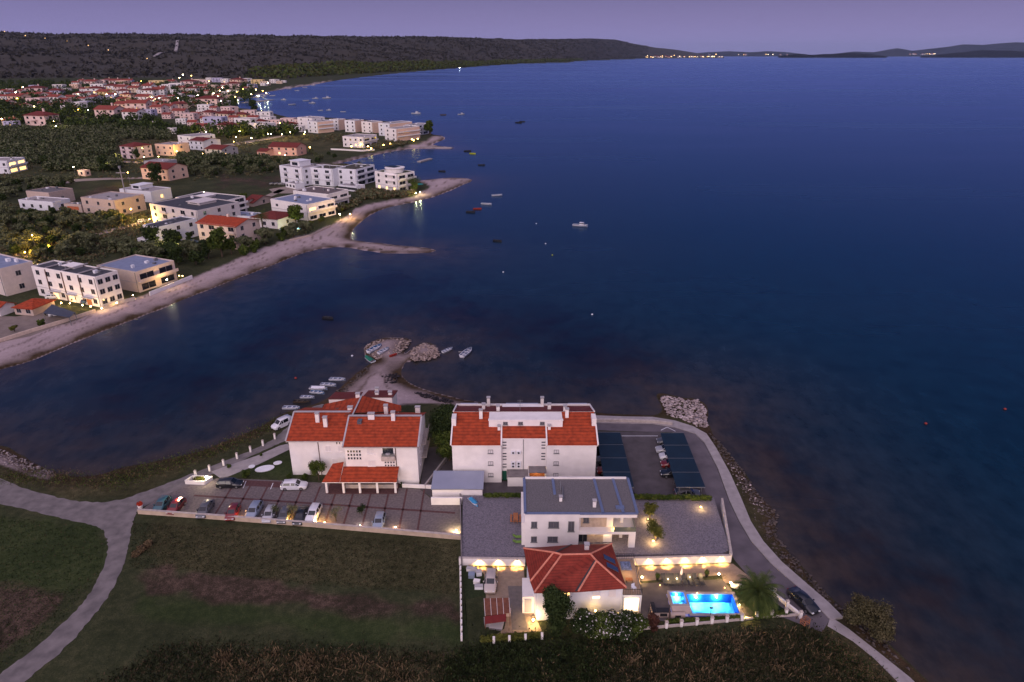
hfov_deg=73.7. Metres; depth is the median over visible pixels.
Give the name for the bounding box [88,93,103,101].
village house
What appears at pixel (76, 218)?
olive tree
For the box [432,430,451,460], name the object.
bushy tree
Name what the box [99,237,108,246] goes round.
olive tree
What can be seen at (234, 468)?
lawn path
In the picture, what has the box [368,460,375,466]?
window
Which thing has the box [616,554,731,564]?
retaining wall
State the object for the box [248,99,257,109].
round tree
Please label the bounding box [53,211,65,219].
olive tree
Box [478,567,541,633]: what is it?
driveway
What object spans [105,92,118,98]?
village house
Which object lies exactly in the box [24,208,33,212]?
olive tree
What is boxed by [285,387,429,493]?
apartment house
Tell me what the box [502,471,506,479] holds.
side door
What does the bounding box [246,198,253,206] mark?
tree
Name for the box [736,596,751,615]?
pool deck
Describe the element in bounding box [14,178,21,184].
olive tree
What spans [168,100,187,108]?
village house
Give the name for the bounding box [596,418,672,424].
quay parapet
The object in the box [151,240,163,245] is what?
olive tree
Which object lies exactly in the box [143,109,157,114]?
village house
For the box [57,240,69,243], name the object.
olive tree
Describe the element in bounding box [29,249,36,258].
olive tree
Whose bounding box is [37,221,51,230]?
olive tree
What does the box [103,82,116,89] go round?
village house
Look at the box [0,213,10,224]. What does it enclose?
olive tree
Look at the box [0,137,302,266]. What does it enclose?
field scrub
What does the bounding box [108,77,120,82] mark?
village house
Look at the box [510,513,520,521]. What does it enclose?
picnic table
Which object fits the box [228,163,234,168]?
olive tree
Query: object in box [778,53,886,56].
island
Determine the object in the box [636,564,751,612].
patio
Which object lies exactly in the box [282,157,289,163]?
olive tree
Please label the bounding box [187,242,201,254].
olive tree
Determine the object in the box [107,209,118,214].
olive tree
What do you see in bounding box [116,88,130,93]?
village house
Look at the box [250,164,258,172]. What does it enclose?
olive tree
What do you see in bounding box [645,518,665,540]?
ornamental shrub
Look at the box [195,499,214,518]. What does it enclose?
parked car
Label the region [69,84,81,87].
village house
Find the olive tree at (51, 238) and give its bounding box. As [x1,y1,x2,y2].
[46,234,58,243]
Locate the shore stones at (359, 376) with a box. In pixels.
[336,367,369,391]
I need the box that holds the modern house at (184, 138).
[177,133,214,142]
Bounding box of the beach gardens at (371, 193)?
[288,132,415,210]
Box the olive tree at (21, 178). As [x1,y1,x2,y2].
[16,176,23,181]
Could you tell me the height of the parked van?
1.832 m
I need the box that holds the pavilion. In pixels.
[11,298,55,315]
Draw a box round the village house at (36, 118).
[24,108,60,125]
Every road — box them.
[0,404,323,681]
[596,423,828,631]
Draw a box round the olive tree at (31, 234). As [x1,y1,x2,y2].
[27,231,38,238]
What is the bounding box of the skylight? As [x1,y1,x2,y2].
[620,561,631,569]
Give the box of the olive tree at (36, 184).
[31,180,41,188]
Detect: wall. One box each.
[0,309,95,341]
[102,297,135,308]
[137,508,459,539]
[149,275,192,295]
[289,225,330,240]
[331,148,373,150]
[402,483,430,488]
[424,457,447,488]
[431,497,462,504]
[459,556,524,565]
[460,493,461,565]
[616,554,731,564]
[644,613,798,629]
[720,498,732,558]
[769,588,798,613]
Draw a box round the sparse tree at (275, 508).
[270,503,279,514]
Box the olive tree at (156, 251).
[149,245,164,256]
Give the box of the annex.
[237,211,260,217]
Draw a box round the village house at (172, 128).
[167,127,176,133]
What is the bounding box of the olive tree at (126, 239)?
[119,236,133,242]
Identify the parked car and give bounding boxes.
[45,293,57,298]
[152,495,172,509]
[166,497,186,514]
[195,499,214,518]
[215,477,243,488]
[224,502,240,520]
[245,500,263,516]
[261,504,277,522]
[276,505,292,523]
[280,479,307,490]
[292,505,308,524]
[305,503,322,521]
[372,511,385,526]
[483,568,497,593]
[596,456,600,464]
[596,466,602,474]
[655,444,665,452]
[656,437,662,444]
[659,451,667,459]
[660,458,669,468]
[660,467,672,477]
[673,488,699,495]
[786,586,820,615]
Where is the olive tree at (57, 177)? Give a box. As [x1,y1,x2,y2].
[52,174,61,179]
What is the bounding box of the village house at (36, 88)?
[24,84,47,91]
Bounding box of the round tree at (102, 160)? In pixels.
[96,154,109,172]
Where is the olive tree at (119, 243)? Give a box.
[117,240,128,250]
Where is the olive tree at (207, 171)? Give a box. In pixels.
[202,168,212,177]
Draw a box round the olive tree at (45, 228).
[41,225,51,234]
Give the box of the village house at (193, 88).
[185,85,199,91]
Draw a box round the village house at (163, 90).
[150,85,167,94]
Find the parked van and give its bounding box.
[271,414,291,429]
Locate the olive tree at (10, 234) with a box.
[2,232,13,237]
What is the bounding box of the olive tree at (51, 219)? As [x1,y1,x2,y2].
[46,215,55,223]
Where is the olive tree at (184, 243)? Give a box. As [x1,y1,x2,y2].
[177,239,195,250]
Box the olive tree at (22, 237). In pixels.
[17,235,29,241]
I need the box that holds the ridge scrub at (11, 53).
[0,30,648,78]
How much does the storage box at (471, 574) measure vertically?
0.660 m
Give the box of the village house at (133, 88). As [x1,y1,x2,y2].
[127,84,142,92]
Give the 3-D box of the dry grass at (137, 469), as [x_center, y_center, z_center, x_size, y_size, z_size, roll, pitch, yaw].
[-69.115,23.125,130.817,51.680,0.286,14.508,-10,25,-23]
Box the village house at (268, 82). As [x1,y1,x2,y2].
[260,81,270,84]
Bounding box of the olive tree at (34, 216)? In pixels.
[31,213,36,221]
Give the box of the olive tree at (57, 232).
[47,227,62,238]
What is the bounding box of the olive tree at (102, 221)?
[99,218,108,227]
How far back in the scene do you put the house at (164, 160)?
477.93 m
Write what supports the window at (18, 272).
in the modern villa at (16, 275)
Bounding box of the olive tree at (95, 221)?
[90,217,100,225]
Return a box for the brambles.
[433,621,654,681]
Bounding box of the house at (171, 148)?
[155,142,189,155]
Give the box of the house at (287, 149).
[268,142,306,155]
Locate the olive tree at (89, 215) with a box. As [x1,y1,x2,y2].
[84,212,94,221]
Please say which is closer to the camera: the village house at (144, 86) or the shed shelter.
the shed shelter
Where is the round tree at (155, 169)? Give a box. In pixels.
[146,162,162,183]
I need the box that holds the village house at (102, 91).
[95,87,115,94]
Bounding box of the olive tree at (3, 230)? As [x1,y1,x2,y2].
[0,227,8,237]
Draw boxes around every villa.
[0,254,36,295]
[26,186,74,200]
[97,254,178,292]
[143,216,198,239]
[342,134,378,147]
[522,542,642,620]
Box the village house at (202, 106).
[197,104,213,109]
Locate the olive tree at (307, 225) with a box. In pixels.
[299,220,314,234]
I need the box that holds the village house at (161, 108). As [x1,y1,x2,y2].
[149,103,168,112]
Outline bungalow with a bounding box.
[247,194,275,206]
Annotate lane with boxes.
[65,177,142,183]
[96,220,151,234]
[224,135,288,145]
[265,189,283,196]
[269,186,300,192]
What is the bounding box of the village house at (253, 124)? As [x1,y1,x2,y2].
[249,122,275,132]
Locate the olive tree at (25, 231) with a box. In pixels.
[22,229,39,237]
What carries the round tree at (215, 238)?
on the ground at (130, 619)
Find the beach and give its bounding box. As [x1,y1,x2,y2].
[0,81,481,478]
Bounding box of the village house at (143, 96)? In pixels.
[134,92,154,99]
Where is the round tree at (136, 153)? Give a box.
[132,148,139,158]
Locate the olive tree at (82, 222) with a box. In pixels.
[78,220,85,226]
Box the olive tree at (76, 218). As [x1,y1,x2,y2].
[69,213,83,223]
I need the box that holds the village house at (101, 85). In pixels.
[90,84,106,86]
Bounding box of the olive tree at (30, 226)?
[25,223,37,230]
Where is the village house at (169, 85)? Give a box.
[161,84,175,88]
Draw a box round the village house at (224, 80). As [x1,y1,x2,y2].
[220,79,229,82]
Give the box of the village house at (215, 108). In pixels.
[208,105,219,110]
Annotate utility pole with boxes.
[116,166,125,192]
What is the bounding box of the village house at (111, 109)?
[93,103,124,117]
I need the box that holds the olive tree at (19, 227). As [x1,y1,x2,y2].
[13,223,23,231]
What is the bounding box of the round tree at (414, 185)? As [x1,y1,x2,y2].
[410,181,417,189]
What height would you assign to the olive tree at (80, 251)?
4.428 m
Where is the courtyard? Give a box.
[420,446,634,502]
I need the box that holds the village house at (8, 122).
[3,120,20,126]
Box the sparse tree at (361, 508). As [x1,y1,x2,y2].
[356,503,365,512]
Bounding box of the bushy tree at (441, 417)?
[427,403,457,437]
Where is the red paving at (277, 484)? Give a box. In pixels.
[242,480,281,487]
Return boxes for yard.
[0,312,74,341]
[462,495,728,562]
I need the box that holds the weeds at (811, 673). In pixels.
[378,616,884,681]
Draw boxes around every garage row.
[285,181,304,188]
[338,183,364,190]
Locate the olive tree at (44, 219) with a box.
[39,217,50,226]
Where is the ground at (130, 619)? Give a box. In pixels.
[0,57,928,681]
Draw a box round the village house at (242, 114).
[236,110,249,116]
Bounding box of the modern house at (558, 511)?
[521,477,638,547]
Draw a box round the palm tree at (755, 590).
[733,564,785,618]
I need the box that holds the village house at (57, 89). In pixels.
[48,87,65,94]
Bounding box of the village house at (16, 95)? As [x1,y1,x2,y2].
[6,91,30,99]
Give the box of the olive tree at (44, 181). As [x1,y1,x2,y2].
[41,179,48,184]
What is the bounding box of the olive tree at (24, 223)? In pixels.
[20,221,30,229]
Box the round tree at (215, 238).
[206,227,227,256]
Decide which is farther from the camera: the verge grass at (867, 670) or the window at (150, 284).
the window at (150, 284)
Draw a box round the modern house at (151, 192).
[119,182,171,202]
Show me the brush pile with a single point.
(141, 547)
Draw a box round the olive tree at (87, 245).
[80,240,94,252]
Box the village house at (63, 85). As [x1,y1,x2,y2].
[52,84,66,88]
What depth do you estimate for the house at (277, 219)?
308.02 m
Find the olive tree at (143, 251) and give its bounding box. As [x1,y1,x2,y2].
[134,248,151,256]
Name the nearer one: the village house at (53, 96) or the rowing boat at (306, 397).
the rowing boat at (306, 397)
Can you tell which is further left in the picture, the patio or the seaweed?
the seaweed
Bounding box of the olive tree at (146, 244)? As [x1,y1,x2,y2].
[139,241,157,247]
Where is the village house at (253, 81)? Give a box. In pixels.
[251,79,264,83]
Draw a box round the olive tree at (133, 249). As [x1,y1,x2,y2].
[129,246,138,254]
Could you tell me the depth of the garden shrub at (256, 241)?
273.15 m
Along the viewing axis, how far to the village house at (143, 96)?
1112.35 m
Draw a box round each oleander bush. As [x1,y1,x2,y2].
[569,607,595,636]
[586,610,615,640]
[607,609,637,643]
[629,612,648,637]
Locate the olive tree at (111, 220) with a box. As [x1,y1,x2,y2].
[105,216,118,226]
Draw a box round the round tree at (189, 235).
[185,231,192,239]
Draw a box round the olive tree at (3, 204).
[0,201,9,208]
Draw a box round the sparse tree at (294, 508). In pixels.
[287,502,298,515]
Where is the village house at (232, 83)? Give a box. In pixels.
[225,80,240,87]
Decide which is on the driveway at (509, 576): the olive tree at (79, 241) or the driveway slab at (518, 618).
the driveway slab at (518, 618)
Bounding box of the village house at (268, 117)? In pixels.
[260,116,275,119]
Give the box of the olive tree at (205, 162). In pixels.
[200,160,209,167]
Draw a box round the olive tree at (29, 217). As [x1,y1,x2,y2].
[27,213,33,221]
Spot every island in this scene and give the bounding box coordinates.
[700,51,798,55]
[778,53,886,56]
[836,42,1023,55]
[921,50,1023,56]
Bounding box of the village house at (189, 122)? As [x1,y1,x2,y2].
[187,119,199,125]
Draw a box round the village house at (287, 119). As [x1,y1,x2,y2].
[280,118,296,121]
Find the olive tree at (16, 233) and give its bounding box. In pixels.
[9,230,20,237]
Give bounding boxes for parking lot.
[143,478,459,533]
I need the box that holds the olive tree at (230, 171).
[228,169,235,174]
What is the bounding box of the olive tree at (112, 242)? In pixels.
[108,237,121,249]
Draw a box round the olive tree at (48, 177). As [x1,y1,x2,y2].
[42,175,51,185]
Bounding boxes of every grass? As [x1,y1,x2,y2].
[0,410,294,496]
[0,516,105,667]
[6,423,270,489]
[129,523,457,593]
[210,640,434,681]
[809,628,897,681]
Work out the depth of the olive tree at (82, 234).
277.66 m
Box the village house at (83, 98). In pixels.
[76,95,89,100]
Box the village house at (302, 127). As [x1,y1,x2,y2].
[295,125,305,131]
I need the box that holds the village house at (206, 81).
[199,80,210,83]
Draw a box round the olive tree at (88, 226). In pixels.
[85,223,93,230]
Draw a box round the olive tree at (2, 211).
[0,208,6,215]
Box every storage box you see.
[466,566,476,572]
[468,571,474,578]
[473,578,479,583]
[474,584,482,589]
[476,569,481,576]
[489,622,503,630]
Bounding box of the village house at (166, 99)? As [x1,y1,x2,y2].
[161,96,170,101]
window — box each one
[15,270,21,275]
[67,206,78,209]
[139,270,153,280]
[141,280,156,289]
[159,264,172,272]
[161,274,174,283]
[325,446,331,451]
[337,446,343,451]
[367,448,374,454]
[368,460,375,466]
[530,536,536,542]
[531,522,537,528]
[547,536,557,542]
[548,522,558,528]
[567,521,574,531]
[578,534,586,542]
[583,518,588,522]
[608,590,615,596]
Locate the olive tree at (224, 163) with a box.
[221,161,227,167]
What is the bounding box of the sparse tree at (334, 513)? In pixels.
[327,504,343,521]
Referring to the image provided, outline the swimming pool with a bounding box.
[667,590,742,615]
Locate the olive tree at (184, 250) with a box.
[179,248,186,257]
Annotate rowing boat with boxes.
[282,405,299,409]
[293,399,310,403]
[300,395,314,398]
[309,386,326,389]
[309,390,323,393]
[320,382,335,386]
[322,316,332,318]
[329,377,345,380]
[365,355,375,362]
[366,343,381,353]
[377,347,388,354]
[441,347,452,352]
[459,347,471,357]
[468,496,477,506]
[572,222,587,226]
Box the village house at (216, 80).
[212,78,222,81]
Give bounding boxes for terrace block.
[137,236,162,241]
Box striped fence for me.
[459,564,462,640]
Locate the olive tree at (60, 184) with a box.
[57,181,64,186]
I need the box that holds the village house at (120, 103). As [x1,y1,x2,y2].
[113,99,125,107]
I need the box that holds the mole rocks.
[362,244,430,251]
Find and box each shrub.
[8,325,17,330]
[36,319,44,325]
[238,244,249,255]
[249,244,257,252]
[252,239,259,246]
[276,232,285,240]
[280,227,287,235]
[643,501,658,517]
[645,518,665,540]
[648,612,660,631]
[800,615,810,626]
[843,592,873,625]
[854,595,893,642]
[868,616,896,642]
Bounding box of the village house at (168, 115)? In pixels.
[161,111,174,118]
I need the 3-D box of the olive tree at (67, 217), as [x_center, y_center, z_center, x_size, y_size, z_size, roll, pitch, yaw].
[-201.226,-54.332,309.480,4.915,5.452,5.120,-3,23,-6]
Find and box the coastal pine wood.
[243,58,582,78]
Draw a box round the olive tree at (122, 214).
[117,212,126,219]
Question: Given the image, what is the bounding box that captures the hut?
[77,169,90,175]
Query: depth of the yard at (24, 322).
198.43 m
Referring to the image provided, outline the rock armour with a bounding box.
[660,396,708,427]
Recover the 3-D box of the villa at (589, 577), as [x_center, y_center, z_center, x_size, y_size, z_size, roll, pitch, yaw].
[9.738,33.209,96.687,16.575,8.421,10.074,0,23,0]
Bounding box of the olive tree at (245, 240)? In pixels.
[235,235,252,245]
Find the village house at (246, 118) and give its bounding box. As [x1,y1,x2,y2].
[234,117,257,122]
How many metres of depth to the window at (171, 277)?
233.11 m
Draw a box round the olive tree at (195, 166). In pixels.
[192,164,199,171]
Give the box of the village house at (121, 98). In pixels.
[116,95,131,100]
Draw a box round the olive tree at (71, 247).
[68,245,76,254]
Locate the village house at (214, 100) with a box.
[194,93,223,105]
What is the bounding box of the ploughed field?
[0,564,459,651]
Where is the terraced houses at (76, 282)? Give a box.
[31,260,123,307]
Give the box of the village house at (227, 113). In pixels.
[215,108,236,120]
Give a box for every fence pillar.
[785,599,789,606]
[798,610,803,618]
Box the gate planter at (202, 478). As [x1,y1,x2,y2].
[185,475,212,484]
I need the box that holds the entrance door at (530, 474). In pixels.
[529,473,543,476]
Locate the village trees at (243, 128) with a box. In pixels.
[0,78,301,138]
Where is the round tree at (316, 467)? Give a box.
[308,460,326,480]
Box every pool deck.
[640,579,732,592]
[640,593,750,620]
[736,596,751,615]
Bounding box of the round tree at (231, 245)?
[224,237,235,254]
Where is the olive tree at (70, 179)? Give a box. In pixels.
[64,175,74,183]
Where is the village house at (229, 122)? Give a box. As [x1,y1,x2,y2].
[216,120,239,132]
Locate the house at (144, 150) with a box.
[120,142,152,158]
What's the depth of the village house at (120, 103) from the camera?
956.60 m
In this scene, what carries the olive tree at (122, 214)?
on the ground at (130, 619)
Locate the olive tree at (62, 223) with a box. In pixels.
[54,219,67,228]
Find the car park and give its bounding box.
[595,431,705,495]
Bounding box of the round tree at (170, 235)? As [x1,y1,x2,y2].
[161,228,180,244]
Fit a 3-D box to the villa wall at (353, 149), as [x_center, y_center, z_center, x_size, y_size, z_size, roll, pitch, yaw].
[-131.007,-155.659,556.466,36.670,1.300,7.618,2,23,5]
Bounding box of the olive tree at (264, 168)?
[261,166,267,172]
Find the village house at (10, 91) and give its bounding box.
[3,89,18,93]
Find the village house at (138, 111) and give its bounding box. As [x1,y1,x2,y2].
[120,106,145,119]
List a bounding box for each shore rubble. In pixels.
[709,433,909,670]
[727,463,763,511]
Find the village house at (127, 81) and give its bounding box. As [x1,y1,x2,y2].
[116,80,129,83]
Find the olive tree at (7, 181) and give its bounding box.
[2,180,11,185]
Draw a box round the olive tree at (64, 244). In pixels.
[55,242,71,251]
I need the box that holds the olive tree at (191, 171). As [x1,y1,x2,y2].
[188,168,195,174]
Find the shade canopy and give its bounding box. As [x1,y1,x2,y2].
[43,304,76,325]
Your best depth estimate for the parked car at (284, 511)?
114.01 m
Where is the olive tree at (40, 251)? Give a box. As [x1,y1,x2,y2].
[35,247,48,256]
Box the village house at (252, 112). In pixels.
[240,110,256,114]
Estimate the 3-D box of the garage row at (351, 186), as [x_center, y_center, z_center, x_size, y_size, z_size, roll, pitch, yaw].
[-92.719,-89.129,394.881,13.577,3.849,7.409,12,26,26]
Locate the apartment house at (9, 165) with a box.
[0,157,27,173]
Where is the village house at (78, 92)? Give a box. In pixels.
[73,90,88,96]
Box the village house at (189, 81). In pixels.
[180,78,199,84]
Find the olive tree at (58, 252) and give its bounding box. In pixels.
[54,245,70,256]
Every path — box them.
[211,444,288,477]
[828,619,913,681]
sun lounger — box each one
[661,573,667,585]
[666,573,672,585]
[669,573,676,585]
[674,573,681,585]
[681,573,687,584]
[686,573,693,585]
[692,573,699,585]
[698,573,705,585]
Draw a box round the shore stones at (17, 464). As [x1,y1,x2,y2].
[0,449,53,475]
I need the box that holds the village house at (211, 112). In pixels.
[201,108,217,115]
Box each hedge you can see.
[480,631,543,642]
[483,492,520,497]
[634,493,711,500]
[666,614,745,623]
[752,610,788,619]
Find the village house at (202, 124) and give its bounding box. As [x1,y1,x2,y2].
[195,121,211,131]
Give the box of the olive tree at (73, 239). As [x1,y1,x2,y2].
[63,234,79,245]
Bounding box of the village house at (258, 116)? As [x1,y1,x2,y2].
[247,115,259,118]
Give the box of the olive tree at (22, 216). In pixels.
[14,212,28,222]
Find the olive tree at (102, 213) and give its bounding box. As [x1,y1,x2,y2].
[97,210,109,217]
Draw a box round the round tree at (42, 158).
[39,155,47,161]
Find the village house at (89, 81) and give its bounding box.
[83,78,102,85]
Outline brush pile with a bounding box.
[131,539,152,557]
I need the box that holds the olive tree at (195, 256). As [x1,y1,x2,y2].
[188,250,204,264]
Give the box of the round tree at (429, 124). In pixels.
[424,120,433,134]
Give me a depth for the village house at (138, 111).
827.01 m
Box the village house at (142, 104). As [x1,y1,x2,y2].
[124,97,151,108]
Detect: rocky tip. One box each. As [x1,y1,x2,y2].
[365,338,411,358]
[410,342,440,360]
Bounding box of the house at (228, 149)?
[204,144,238,154]
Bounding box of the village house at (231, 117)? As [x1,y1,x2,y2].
[228,114,239,120]
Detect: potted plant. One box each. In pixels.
[655,572,660,580]
[704,569,709,577]
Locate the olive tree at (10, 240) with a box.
[5,237,16,244]
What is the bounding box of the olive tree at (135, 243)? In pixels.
[131,241,141,248]
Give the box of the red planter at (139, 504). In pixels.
[136,501,142,507]
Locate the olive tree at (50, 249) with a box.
[43,244,53,253]
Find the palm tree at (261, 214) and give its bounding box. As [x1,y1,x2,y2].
[253,208,269,236]
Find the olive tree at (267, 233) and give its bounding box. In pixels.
[254,227,274,243]
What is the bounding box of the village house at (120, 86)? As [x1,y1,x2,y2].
[113,83,129,90]
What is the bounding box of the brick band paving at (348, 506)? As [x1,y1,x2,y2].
[194,486,454,529]
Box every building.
[18,196,69,210]
[149,195,240,221]
[175,192,248,210]
[195,214,260,249]
[270,193,336,220]
[279,158,323,185]
[293,186,350,204]
[297,116,324,128]
[307,119,334,132]
[311,164,345,186]
[329,118,344,129]
[337,163,376,183]
[344,119,363,131]
[361,120,382,132]
[375,165,415,190]
[378,121,411,135]
[384,125,420,140]
[406,123,428,134]
[450,396,598,485]
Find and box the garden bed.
[462,568,485,638]
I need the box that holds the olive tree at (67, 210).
[59,206,71,214]
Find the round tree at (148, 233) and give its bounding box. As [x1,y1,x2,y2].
[139,225,160,241]
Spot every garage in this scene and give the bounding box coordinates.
[64,202,83,211]
[431,471,483,499]
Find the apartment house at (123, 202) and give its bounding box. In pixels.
[81,191,146,214]
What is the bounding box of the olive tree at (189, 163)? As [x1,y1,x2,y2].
[186,161,193,166]
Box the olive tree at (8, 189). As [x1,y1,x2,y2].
[2,186,13,195]
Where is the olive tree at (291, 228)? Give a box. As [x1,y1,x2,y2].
[284,221,300,237]
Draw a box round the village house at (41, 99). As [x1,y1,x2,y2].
[25,97,47,100]
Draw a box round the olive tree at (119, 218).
[113,215,122,222]
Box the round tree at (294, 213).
[287,204,303,222]
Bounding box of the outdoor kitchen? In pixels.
[650,602,668,616]
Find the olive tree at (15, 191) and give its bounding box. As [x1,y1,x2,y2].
[11,189,18,196]
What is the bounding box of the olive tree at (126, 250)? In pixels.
[122,248,130,256]
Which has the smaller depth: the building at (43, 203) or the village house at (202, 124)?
the building at (43, 203)
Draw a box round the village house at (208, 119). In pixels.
[202,116,227,124]
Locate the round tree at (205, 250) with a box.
[199,239,209,258]
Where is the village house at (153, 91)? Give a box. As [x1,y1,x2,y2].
[141,86,159,95]
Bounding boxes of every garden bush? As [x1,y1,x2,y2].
[241,469,250,477]
[301,473,307,479]
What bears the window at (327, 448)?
in the apartment house at (375, 441)
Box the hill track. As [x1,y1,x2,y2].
[153,40,178,56]
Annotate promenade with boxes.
[596,415,842,619]
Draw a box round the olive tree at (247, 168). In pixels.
[245,165,250,171]
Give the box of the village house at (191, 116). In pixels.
[179,113,198,119]
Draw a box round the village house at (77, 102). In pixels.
[74,101,87,107]
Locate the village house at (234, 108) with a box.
[220,106,238,111]
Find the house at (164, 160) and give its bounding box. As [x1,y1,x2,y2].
[144,158,176,163]
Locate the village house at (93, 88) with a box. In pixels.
[84,84,105,93]
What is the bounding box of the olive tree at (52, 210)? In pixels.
[48,207,57,213]
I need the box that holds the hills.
[0,32,716,77]
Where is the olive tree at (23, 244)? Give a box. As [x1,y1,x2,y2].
[12,239,31,253]
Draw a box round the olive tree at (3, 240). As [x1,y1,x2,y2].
[0,237,9,245]
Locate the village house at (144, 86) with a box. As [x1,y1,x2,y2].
[140,82,156,88]
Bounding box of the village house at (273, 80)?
[269,79,278,82]
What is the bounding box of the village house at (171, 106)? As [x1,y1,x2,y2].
[163,102,177,111]
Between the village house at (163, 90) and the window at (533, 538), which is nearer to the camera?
the window at (533, 538)
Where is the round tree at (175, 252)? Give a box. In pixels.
[166,244,183,264]
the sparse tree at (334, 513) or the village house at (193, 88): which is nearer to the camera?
the sparse tree at (334, 513)
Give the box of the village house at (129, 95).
[119,91,134,98]
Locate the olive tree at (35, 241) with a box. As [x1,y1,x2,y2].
[28,238,39,247]
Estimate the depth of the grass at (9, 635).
102.90 m
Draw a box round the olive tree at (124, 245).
[118,242,131,251]
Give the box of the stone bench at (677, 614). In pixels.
[670,612,684,617]
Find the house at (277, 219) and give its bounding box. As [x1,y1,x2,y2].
[251,210,296,228]
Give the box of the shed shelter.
[484,598,509,628]
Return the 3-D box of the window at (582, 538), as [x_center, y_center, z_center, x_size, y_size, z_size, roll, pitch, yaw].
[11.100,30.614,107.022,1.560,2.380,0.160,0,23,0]
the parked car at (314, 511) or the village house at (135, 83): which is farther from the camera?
the village house at (135, 83)
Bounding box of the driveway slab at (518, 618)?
[508,586,527,629]
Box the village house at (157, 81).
[148,80,166,83]
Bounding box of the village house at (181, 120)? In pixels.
[175,118,186,123]
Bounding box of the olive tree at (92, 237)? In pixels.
[82,232,99,242]
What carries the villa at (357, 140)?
on the ground at (130, 619)
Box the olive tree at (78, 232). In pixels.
[73,230,82,238]
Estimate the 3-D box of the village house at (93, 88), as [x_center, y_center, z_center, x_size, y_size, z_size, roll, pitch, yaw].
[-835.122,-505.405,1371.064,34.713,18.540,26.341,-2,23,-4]
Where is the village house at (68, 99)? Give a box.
[60,96,71,101]
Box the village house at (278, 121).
[268,119,283,123]
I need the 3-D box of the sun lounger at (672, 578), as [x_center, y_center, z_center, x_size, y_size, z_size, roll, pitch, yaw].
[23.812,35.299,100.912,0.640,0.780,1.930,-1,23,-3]
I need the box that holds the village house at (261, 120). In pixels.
[256,117,268,121]
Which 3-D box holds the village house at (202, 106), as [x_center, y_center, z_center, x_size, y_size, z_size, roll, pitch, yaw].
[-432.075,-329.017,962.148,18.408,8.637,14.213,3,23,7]
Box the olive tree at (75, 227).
[70,223,82,231]
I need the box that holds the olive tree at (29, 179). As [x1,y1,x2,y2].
[23,176,33,184]
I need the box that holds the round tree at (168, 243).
[164,241,175,255]
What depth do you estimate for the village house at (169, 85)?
1545.67 m
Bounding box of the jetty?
[417,158,432,161]
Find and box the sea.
[0,56,1023,681]
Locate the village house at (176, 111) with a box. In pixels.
[171,107,188,115]
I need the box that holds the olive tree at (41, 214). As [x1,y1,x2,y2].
[36,211,51,218]
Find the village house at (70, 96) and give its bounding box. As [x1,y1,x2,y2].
[65,93,79,98]
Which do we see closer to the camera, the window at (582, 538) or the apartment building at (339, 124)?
the window at (582, 538)
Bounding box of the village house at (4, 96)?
[0,93,7,99]
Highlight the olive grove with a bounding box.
[0,118,271,171]
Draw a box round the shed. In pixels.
[257,148,273,155]
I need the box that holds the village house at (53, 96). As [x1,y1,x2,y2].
[46,92,66,101]
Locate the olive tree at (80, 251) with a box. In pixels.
[74,247,86,257]
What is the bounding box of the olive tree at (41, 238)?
[32,234,45,243]
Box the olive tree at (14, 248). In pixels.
[7,243,21,256]
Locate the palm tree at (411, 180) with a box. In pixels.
[406,177,416,183]
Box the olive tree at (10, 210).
[4,206,16,215]
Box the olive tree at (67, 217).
[61,215,72,223]
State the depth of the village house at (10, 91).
1278.01 m
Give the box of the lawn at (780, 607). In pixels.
[728,583,792,619]
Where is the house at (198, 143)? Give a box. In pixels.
[188,137,220,149]
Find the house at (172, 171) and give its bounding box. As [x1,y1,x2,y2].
[139,161,188,180]
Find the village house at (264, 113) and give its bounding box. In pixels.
[256,111,273,115]
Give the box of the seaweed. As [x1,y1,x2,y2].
[382,373,453,402]
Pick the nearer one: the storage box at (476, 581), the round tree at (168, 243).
the storage box at (476, 581)
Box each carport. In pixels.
[598,432,633,487]
[660,433,704,494]
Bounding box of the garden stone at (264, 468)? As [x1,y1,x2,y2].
[255,465,273,471]
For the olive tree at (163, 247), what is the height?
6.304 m
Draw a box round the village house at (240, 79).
[229,77,246,82]
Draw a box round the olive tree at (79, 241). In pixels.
[77,239,88,247]
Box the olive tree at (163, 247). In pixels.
[158,243,167,254]
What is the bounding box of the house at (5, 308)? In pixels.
[0,301,16,315]
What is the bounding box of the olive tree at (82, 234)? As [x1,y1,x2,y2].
[79,231,88,238]
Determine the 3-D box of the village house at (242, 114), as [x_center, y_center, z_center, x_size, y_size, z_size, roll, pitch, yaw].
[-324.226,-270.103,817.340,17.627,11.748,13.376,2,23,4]
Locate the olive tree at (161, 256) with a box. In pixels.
[156,254,166,258]
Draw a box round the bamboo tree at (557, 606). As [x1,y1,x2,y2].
[542,583,575,637]
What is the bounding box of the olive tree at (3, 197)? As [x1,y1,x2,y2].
[0,193,7,200]
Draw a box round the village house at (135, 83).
[131,82,140,85]

